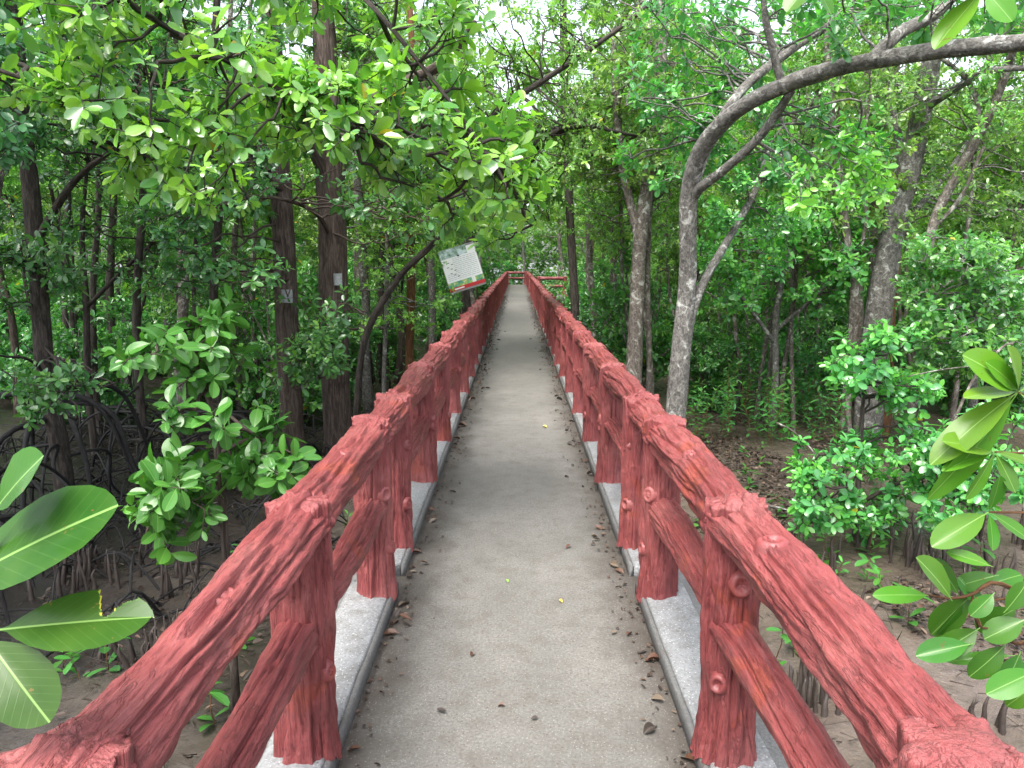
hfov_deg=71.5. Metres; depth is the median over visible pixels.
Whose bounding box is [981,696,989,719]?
breathing root
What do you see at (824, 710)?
breathing root
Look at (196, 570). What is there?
breathing root
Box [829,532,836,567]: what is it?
breathing root
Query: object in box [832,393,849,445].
sapling
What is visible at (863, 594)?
breathing root
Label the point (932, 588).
breathing root
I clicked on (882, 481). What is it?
seedling
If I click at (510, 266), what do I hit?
mangrove shrub
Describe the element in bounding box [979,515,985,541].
breathing root
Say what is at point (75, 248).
mangrove tree
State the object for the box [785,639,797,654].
seedling
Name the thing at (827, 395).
sapling
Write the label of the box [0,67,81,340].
mangrove tree
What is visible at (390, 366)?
sapling
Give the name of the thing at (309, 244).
mangrove tree
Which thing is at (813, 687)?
breathing root
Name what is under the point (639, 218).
forked tree
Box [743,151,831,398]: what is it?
mangrove tree
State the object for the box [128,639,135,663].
breathing root
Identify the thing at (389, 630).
fallen leaf
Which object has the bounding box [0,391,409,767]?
railing
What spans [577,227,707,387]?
mangrove shrub
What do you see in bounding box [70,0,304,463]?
mangrove tree
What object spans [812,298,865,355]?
mangrove shrub
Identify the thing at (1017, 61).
mangrove tree
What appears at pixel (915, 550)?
breathing root
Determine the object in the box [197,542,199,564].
breathing root
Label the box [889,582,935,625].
seedling
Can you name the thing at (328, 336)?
mangrove tree
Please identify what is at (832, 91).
slender tree
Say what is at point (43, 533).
leafy branch
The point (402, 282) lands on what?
mangrove tree
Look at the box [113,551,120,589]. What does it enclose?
breathing root
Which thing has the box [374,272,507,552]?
railing
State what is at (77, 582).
breathing root
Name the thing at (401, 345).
mangrove tree
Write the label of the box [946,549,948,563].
breathing root
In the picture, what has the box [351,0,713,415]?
leaning tree
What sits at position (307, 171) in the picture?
mangrove tree
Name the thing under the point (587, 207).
mangrove tree
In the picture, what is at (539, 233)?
mangrove tree
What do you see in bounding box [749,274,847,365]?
mangrove shrub
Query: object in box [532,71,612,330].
mangrove tree
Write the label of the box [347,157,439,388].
mangrove tree
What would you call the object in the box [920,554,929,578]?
breathing root
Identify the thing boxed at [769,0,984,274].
mangrove tree
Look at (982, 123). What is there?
slender tree
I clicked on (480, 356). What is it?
kerb
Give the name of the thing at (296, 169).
mangrove tree
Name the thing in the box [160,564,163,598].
breathing root
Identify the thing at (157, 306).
mangrove shrub
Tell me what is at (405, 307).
mangrove shrub
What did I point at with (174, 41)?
slender tree
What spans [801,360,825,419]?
sapling
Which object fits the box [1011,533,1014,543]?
breathing root
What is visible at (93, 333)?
prop root mangrove
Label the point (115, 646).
breathing root
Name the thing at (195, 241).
mangrove tree
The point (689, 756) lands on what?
fallen leaf
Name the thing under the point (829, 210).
mangrove tree
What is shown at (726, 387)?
sapling
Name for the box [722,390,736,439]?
sapling
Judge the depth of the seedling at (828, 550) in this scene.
6.06 m
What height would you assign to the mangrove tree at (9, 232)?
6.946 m
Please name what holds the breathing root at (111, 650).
on the ground
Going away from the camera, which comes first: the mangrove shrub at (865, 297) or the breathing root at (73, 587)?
the breathing root at (73, 587)
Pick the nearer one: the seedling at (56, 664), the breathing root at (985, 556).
the seedling at (56, 664)
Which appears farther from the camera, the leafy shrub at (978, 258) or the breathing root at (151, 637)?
the leafy shrub at (978, 258)
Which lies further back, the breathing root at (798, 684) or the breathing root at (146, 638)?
the breathing root at (146, 638)
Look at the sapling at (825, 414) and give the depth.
10.11 m
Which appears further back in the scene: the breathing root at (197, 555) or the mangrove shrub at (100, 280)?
the mangrove shrub at (100, 280)
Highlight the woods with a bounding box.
[74,75,1023,284]
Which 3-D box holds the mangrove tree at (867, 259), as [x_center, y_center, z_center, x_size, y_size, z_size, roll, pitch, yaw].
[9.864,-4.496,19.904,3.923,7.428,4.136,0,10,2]
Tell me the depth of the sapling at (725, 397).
9.72 m
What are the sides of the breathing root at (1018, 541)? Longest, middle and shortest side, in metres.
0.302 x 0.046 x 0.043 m
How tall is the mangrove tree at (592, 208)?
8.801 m
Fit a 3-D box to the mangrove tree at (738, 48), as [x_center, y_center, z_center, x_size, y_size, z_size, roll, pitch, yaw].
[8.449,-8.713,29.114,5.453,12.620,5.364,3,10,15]
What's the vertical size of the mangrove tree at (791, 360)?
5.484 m
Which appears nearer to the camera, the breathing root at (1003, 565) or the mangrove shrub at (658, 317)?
the breathing root at (1003, 565)
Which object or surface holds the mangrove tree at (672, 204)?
on the ground
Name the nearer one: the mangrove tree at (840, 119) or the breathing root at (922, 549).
the breathing root at (922, 549)
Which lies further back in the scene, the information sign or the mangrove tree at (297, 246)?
the mangrove tree at (297, 246)
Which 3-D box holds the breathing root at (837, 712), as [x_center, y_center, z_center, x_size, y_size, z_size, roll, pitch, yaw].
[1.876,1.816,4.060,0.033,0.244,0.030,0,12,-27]
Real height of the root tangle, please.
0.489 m
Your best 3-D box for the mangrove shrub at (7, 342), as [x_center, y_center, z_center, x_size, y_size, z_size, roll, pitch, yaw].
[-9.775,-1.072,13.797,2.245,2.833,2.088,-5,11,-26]
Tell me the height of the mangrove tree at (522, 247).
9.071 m
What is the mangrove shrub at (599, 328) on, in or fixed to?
on the ground
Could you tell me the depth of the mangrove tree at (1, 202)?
18.08 m
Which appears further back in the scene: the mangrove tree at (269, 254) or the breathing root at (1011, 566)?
the mangrove tree at (269, 254)
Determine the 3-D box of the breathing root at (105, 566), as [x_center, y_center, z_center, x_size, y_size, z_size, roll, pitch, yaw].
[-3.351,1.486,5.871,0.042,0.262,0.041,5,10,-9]
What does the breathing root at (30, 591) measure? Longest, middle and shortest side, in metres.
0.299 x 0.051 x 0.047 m
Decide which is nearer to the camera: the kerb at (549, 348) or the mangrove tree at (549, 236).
the kerb at (549, 348)
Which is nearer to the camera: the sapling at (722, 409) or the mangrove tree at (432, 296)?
the sapling at (722, 409)
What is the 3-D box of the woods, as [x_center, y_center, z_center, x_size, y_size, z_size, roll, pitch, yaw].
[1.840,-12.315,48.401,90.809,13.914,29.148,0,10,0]
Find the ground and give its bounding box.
[0,262,1023,767]
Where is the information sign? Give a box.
[438,241,485,303]
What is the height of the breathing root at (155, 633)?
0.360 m
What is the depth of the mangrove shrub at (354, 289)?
17.90 m
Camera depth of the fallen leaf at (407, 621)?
3.17 m
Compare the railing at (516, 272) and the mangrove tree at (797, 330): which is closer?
the mangrove tree at (797, 330)
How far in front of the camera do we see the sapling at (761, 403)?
9.95 m
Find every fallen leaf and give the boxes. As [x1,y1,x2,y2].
[348,745,360,750]
[384,628,397,634]
[392,608,401,617]
[399,613,411,619]
[402,619,411,625]
[610,560,617,566]
[637,648,646,652]
[643,722,654,733]
[647,652,658,659]
[652,694,663,699]
[680,753,694,760]
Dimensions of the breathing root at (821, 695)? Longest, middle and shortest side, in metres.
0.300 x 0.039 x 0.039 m
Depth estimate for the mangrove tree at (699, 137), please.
7.12 m
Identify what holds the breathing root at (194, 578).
on the ground
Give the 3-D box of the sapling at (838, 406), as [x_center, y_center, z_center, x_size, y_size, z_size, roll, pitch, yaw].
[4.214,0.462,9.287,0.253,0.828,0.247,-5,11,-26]
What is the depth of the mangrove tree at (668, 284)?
16.62 m
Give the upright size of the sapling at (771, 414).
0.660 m
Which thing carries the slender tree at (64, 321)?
on the ground
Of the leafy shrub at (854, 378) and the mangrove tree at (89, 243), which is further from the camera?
the mangrove tree at (89, 243)
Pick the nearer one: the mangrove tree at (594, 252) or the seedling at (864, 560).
the seedling at (864, 560)
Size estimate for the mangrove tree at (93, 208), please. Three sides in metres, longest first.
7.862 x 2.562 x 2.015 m
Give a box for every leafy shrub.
[0,115,234,458]
[101,284,321,707]
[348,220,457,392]
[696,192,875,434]
[781,318,1023,547]
[889,222,1023,407]
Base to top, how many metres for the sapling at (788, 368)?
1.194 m
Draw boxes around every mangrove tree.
[0,19,85,413]
[0,37,94,320]
[0,38,81,390]
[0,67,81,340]
[0,191,54,288]
[1,23,93,316]
[3,189,90,287]
[5,21,109,321]
[13,118,73,302]
[18,83,106,336]
[34,109,103,304]
[45,116,101,292]
[48,61,105,311]
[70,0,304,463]
[70,80,214,323]
[80,157,128,309]
[81,39,205,377]
[82,0,296,431]
[86,198,136,324]
[88,189,230,296]
[90,39,191,301]
[90,193,207,390]
[91,180,171,320]
[114,97,318,381]
[147,37,271,415]
[162,0,476,453]
[205,125,317,257]
[223,76,312,253]
[223,144,268,297]
[224,164,310,336]
[237,53,372,303]
[244,0,490,413]
[246,213,312,263]
[283,52,364,290]
[290,0,429,327]
[290,60,395,382]
[292,28,378,267]
[295,3,478,385]
[345,179,404,372]
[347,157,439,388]
[347,197,436,315]
[349,3,483,370]
[359,64,405,382]
[368,15,453,313]
[372,174,438,376]
[374,120,464,349]
[374,148,459,306]
[398,0,505,345]
[450,195,506,246]
[454,220,490,263]
[458,207,485,318]
[474,204,505,298]
[478,198,508,267]
[485,204,512,275]
[492,163,549,284]
[516,0,626,320]
[522,150,579,282]
[528,165,579,275]
[529,0,749,280]
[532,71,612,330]
[532,142,582,276]
[536,137,584,235]
[544,34,691,352]
[546,81,681,329]
[552,193,594,271]
[553,129,632,326]
[555,50,635,338]
[559,5,745,394]
[563,0,747,327]
[565,82,632,279]
[566,138,678,355]
[566,145,635,327]
[581,83,697,225]
[582,209,661,274]
[583,247,652,275]
[586,0,707,392]
[607,121,713,317]
[610,0,1023,494]
[623,150,705,315]
[624,207,678,280]
[626,170,706,292]
[628,26,763,224]
[652,85,748,354]
[655,108,757,331]
[661,98,725,370]
[666,23,824,410]
[673,129,783,393]
[689,19,763,101]
[696,180,812,339]
[697,96,795,343]
[705,27,863,420]
[708,62,843,283]
[708,87,789,372]
[719,130,864,301]
[722,120,776,378]
[733,61,845,433]
[742,154,826,395]
[743,13,882,429]
[743,48,812,100]
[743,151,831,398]
[749,4,875,421]
[765,0,971,401]
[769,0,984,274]
[770,44,862,327]
[772,35,915,365]
[775,125,865,371]
[781,108,855,357]
[801,124,956,299]
[802,25,934,432]
[811,117,870,369]
[814,42,956,365]
[835,176,925,266]
[848,24,951,203]
[849,177,925,439]
[865,0,1023,426]
[865,61,998,389]
[901,91,1021,287]
[901,111,1019,271]
[901,115,993,263]
[901,191,940,259]
[903,97,1023,351]
[906,117,1023,399]
[910,189,965,251]
[927,2,1023,396]
[936,91,1023,274]
[986,168,1023,277]
[989,86,1023,220]
[990,170,1021,221]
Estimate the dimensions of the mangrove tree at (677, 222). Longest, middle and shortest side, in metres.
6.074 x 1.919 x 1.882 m
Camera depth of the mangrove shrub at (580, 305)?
26.30 m
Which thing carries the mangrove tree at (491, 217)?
on the ground
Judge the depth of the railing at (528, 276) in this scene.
36.13 m
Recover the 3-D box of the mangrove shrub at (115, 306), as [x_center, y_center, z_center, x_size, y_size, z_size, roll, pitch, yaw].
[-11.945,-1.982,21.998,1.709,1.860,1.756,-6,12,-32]
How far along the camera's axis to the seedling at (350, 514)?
7.05 m
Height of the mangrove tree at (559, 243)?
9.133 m
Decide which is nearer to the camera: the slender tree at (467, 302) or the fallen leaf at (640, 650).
the fallen leaf at (640, 650)
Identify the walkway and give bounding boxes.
[255,285,788,767]
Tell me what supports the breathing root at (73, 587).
on the ground
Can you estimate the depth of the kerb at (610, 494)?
4.75 m
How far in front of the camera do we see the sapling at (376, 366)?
14.71 m
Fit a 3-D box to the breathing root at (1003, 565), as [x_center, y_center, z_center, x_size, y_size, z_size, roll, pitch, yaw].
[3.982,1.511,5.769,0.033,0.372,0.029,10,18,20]
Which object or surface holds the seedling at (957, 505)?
on the ground
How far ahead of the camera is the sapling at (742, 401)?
9.49 m
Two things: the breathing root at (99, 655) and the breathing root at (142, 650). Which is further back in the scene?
the breathing root at (99, 655)
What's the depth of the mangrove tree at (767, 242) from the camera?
15.48 m
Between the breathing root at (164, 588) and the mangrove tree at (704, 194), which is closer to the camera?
the breathing root at (164, 588)
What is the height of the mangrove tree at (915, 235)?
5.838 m
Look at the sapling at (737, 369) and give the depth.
11.40 m
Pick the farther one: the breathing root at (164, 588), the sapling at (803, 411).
the sapling at (803, 411)
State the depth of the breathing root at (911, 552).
6.12 m
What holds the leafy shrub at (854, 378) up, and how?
on the ground
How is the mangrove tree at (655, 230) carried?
on the ground
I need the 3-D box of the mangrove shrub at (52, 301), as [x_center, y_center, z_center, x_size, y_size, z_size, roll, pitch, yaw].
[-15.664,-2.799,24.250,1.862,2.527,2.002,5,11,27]
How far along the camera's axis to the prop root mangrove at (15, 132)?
5.10 m
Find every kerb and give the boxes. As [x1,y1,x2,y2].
[257,580,398,767]
[394,361,479,575]
[478,315,496,363]
[537,317,553,362]
[555,364,639,576]
[635,581,776,767]
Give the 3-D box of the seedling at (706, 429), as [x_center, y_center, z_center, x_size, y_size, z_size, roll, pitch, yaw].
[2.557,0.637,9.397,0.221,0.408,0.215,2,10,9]
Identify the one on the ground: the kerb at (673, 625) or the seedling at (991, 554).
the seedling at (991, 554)
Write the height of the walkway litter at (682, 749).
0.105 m
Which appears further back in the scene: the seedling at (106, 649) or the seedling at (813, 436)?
the seedling at (813, 436)
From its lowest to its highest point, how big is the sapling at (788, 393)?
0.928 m
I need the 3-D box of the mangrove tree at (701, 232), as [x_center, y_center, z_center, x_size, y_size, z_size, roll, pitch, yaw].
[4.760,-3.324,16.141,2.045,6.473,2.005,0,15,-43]
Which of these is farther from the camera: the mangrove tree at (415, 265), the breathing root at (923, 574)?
the mangrove tree at (415, 265)
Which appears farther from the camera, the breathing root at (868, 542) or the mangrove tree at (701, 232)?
the mangrove tree at (701, 232)
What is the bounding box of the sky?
[5,0,1023,261]
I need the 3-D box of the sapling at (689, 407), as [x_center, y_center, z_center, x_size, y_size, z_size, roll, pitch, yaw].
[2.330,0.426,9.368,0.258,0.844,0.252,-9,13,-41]
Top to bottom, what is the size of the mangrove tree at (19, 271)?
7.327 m
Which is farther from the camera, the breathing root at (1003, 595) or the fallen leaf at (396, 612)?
the breathing root at (1003, 595)
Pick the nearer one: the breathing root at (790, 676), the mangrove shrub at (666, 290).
the breathing root at (790, 676)
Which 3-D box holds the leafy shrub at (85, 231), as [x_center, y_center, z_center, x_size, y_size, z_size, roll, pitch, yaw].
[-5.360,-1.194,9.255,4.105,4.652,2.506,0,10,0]
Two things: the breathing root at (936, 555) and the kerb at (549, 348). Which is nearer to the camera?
the breathing root at (936, 555)
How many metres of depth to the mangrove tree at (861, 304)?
12.24 m
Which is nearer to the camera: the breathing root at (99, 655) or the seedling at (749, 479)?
the breathing root at (99, 655)
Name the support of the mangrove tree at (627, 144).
on the ground
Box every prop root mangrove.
[0,0,152,623]
[0,0,153,510]
[0,2,166,452]
[59,0,228,493]
[126,0,313,501]
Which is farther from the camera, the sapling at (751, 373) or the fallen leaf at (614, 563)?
the sapling at (751, 373)
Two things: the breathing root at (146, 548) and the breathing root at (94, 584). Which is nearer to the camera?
the breathing root at (94, 584)
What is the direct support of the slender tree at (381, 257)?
on the ground
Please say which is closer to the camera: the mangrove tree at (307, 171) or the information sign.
the information sign
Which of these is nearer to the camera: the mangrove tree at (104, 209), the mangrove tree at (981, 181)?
the mangrove tree at (981, 181)
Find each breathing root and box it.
[26,579,34,600]
[55,564,62,597]
[61,557,66,584]
[70,566,75,593]
[73,552,77,570]
[76,571,78,589]
[77,549,83,585]
[79,556,88,590]
[83,548,86,575]
[86,547,90,582]
[89,544,92,559]
[90,569,96,589]
[94,545,101,568]
[97,646,102,663]
[102,645,107,658]
[103,550,107,575]
[107,554,112,583]
[108,643,116,660]
[112,642,121,664]
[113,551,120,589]
[117,644,130,670]
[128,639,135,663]
[138,544,141,576]
[140,640,145,655]
[144,544,147,555]
[144,628,149,652]
[149,627,153,647]
[154,620,156,642]
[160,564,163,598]
[163,570,165,598]
[165,565,169,598]
[166,565,173,596]
[174,560,178,576]
[178,560,182,589]
[183,546,187,576]
[190,561,198,592]
[193,560,198,579]
[195,541,199,572]
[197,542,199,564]
[788,661,792,681]
[796,669,799,690]
[798,659,802,694]
[801,678,805,701]
[802,664,807,692]
[806,677,812,707]
[812,679,817,698]
[813,677,817,713]
[819,685,823,704]
[821,686,828,717]
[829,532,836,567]
[833,552,836,571]
[835,706,840,715]
[836,534,841,562]
[855,523,858,546]
[861,582,866,599]
[866,525,872,550]
[888,526,895,553]
[889,519,893,552]
[889,539,891,562]
[903,528,907,557]
[905,532,911,567]
[910,540,913,563]
[911,510,915,543]
[913,528,920,557]
[914,536,921,570]
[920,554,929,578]
[921,535,924,572]
[928,542,932,556]
[930,582,933,597]
[934,549,938,557]
[942,549,945,561]
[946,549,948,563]
[960,545,966,572]
[968,699,979,716]
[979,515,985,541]
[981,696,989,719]
[982,537,989,564]
[993,555,999,574]
[994,704,1007,727]
[998,701,1007,735]
[999,588,1005,605]
[1001,552,1009,568]
[1009,550,1014,568]
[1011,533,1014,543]
[1016,519,1021,544]
[1021,507,1023,526]
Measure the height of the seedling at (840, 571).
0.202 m
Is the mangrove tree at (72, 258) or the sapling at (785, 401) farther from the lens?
the mangrove tree at (72, 258)
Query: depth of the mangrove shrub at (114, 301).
26.09 m
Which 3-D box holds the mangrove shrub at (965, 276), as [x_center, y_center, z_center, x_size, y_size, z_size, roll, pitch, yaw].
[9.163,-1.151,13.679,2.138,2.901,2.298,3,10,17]
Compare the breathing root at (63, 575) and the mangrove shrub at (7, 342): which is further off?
the mangrove shrub at (7, 342)
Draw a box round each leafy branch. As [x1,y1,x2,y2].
[0,446,153,728]
[782,0,1016,49]
[873,346,1023,708]
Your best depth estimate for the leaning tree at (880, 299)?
9.53 m
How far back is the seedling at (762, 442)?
8.26 m
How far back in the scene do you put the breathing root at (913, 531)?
6.51 m
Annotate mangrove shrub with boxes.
[0,272,30,340]
[0,279,61,387]
[0,295,165,423]
[0,307,82,399]
[8,278,54,312]
[17,278,78,321]
[46,235,132,361]
[96,293,118,322]
[96,295,141,326]
[104,294,164,373]
[114,283,146,313]
[115,295,171,334]
[127,256,158,301]
[142,265,269,410]
[168,272,276,404]
[200,223,361,427]
[253,278,390,398]
[347,244,405,318]
[347,253,395,351]
[348,282,359,354]
[349,276,372,346]
[354,300,431,369]
[374,274,406,316]
[400,245,482,343]
[418,290,458,326]
[427,275,463,319]
[455,279,486,312]
[473,271,492,298]
[482,252,496,293]
[483,251,518,284]
[515,268,538,284]
[541,270,559,292]
[543,270,598,314]
[546,282,563,303]
[554,254,597,302]
[565,265,628,329]
[567,250,620,288]
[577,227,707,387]
[579,280,620,327]
[583,283,661,349]
[597,312,622,361]
[617,275,665,322]
[652,294,704,358]
[658,275,725,316]
[663,321,752,413]
[694,284,786,386]
[694,310,753,373]
[702,274,743,342]
[733,315,836,415]
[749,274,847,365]
[793,305,847,392]
[812,275,869,336]
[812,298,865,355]
[829,268,914,332]
[834,340,911,401]
[903,262,969,379]
[910,315,1023,417]
[939,268,994,371]
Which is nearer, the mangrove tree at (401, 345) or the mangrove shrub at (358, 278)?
the mangrove tree at (401, 345)
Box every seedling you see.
[52,651,79,671]
[54,650,89,678]
[87,637,130,676]
[198,682,229,731]
[242,636,255,648]
[343,510,352,526]
[689,409,701,434]
[696,419,706,435]
[700,416,713,442]
[734,446,748,473]
[739,467,761,488]
[756,424,768,437]
[757,441,771,465]
[766,627,788,664]
[768,494,790,516]
[772,410,791,439]
[778,420,797,438]
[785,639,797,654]
[804,423,826,439]
[816,519,849,567]
[816,532,834,562]
[835,555,849,574]
[854,520,891,554]
[855,553,880,581]
[865,568,890,587]
[868,487,885,509]
[873,471,890,510]
[884,429,903,451]
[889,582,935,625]
[949,499,966,510]
[962,538,995,570]
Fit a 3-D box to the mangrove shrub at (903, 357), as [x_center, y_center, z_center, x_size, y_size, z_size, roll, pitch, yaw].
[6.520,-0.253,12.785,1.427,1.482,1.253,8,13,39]
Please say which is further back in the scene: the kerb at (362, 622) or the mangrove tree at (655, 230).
the mangrove tree at (655, 230)
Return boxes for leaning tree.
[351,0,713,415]
[852,0,1023,440]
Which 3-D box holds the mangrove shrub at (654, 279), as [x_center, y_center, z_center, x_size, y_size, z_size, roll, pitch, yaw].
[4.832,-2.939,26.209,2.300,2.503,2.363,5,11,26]
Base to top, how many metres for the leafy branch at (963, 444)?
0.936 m
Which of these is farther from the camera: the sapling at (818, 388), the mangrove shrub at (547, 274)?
the mangrove shrub at (547, 274)
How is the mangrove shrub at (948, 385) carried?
on the ground
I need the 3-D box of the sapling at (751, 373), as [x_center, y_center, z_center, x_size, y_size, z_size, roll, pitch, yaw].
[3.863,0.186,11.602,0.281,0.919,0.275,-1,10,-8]
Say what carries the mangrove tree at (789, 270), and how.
on the ground
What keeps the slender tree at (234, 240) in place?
on the ground
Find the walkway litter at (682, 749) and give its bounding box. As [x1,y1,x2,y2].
[351,296,686,767]
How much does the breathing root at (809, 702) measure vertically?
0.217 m
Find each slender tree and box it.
[9,15,112,417]
[76,38,146,385]
[155,0,250,402]
[190,0,293,415]
[192,0,298,403]
[312,1,388,391]
[408,0,524,312]
[759,0,892,438]
[904,3,1023,447]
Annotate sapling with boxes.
[372,349,380,388]
[386,347,395,388]
[387,352,397,388]
[686,385,697,428]
[688,386,708,436]
[696,378,712,434]
[699,385,723,438]
[716,384,742,432]
[717,396,734,437]
[718,391,729,435]
[719,358,738,417]
[719,381,737,422]
[721,353,746,420]
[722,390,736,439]
[732,380,758,438]
[740,368,757,420]
[741,369,758,424]
[749,389,761,431]
[752,401,766,436]
[753,357,769,408]
[759,377,772,432]
[760,387,776,445]
[765,396,778,440]
[765,396,779,431]
[766,368,787,437]
[766,385,788,443]
[767,379,788,439]
[777,383,792,436]
[779,350,801,419]
[781,367,799,435]
[784,370,796,420]
[797,391,810,429]
[800,378,814,426]
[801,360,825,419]
[803,399,817,439]
[807,375,829,427]
[811,395,826,432]
[819,397,832,438]
[821,381,840,418]
[822,381,834,411]
[825,384,835,424]
[827,388,847,442]
[831,383,850,443]
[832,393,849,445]
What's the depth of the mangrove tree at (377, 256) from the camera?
14.98 m
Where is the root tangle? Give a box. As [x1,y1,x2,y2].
[0,400,373,661]
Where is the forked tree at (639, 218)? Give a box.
[555,0,706,384]
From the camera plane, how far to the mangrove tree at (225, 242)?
17.23 m
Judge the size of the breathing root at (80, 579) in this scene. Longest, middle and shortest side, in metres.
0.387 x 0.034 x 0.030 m
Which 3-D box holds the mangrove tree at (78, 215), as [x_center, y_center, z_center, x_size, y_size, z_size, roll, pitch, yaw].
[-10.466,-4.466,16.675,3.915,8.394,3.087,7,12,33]
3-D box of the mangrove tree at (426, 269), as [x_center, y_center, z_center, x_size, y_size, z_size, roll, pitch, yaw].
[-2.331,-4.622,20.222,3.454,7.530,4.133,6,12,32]
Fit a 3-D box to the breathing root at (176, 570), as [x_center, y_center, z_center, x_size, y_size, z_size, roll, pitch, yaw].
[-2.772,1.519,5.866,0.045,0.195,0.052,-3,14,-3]
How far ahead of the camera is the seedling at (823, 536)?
5.85 m
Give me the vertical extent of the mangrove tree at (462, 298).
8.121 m
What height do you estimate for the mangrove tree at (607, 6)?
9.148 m
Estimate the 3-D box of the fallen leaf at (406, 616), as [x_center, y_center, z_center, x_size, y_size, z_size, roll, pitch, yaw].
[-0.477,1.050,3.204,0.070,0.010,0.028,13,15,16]
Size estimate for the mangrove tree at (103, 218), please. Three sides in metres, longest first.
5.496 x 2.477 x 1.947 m
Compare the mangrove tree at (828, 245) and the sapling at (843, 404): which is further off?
the mangrove tree at (828, 245)
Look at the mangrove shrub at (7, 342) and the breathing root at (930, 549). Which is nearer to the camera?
the breathing root at (930, 549)
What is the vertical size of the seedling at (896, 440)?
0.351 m
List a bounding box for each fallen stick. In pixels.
[768,505,786,510]
[776,422,815,455]
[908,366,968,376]
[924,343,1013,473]
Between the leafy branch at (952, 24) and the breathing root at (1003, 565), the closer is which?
the leafy branch at (952, 24)
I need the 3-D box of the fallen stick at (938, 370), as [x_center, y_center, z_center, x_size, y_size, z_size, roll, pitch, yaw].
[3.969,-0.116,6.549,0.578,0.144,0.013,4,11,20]
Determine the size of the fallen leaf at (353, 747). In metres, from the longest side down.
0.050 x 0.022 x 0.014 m
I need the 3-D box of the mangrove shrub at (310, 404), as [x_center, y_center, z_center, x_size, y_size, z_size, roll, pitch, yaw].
[-3.647,-0.897,11.522,2.145,3.425,2.329,-8,13,-38]
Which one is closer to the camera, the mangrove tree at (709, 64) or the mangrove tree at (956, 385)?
the mangrove tree at (956, 385)
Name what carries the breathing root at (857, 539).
on the ground
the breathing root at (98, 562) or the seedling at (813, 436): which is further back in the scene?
the seedling at (813, 436)
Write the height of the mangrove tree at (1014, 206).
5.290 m
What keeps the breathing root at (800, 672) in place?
on the ground
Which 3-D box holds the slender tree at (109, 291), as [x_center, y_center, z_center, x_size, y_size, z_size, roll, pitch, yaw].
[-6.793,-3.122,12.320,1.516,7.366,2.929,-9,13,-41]
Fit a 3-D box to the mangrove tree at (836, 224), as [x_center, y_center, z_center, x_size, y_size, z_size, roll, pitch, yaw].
[4.316,-2.175,10.615,2.291,6.068,2.577,0,10,-3]
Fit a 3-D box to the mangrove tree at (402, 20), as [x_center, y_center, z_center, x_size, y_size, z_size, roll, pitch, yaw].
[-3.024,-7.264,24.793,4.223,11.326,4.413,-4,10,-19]
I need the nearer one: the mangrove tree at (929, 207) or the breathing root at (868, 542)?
the breathing root at (868, 542)
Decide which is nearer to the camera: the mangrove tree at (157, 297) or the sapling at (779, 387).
the sapling at (779, 387)
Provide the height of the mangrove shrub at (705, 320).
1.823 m
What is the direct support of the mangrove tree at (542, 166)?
on the ground
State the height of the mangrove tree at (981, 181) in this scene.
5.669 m
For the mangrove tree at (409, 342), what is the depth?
11.85 m
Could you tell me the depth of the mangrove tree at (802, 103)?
10.81 m
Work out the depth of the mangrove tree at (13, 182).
11.75 m
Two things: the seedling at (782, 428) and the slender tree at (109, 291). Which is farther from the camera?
the slender tree at (109, 291)
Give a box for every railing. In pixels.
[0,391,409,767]
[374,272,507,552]
[506,271,526,284]
[526,272,532,292]
[530,276,658,549]
[537,276,566,295]
[628,396,1023,767]
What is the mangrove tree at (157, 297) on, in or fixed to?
on the ground
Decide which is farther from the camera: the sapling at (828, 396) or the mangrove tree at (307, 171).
the mangrove tree at (307, 171)
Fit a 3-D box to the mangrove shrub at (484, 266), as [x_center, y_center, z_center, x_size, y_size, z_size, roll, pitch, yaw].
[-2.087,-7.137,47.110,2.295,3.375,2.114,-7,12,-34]
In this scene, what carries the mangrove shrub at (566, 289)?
on the ground
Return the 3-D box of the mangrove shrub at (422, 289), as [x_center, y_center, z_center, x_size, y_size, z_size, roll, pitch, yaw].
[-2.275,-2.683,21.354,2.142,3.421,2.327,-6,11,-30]
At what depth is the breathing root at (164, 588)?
5.45 m
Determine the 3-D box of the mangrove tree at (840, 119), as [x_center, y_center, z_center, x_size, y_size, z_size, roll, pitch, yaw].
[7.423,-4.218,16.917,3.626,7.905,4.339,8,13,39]
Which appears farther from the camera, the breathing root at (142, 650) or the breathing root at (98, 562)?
the breathing root at (98, 562)
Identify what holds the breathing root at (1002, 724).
on the ground
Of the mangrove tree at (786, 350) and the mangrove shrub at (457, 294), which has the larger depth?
the mangrove shrub at (457, 294)
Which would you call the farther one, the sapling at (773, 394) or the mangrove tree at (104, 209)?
the mangrove tree at (104, 209)
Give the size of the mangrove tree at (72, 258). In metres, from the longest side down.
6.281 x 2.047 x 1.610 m
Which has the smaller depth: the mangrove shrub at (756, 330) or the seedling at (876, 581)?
the seedling at (876, 581)
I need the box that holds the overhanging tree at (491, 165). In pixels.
[0,0,559,256]
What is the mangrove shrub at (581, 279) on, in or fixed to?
on the ground
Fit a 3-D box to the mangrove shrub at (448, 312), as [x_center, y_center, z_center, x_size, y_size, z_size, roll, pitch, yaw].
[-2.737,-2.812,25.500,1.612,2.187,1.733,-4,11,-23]
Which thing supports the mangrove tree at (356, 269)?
on the ground
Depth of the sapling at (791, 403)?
9.76 m
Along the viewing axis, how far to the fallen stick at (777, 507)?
6.48 m
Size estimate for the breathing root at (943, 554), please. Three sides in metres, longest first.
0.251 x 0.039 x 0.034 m

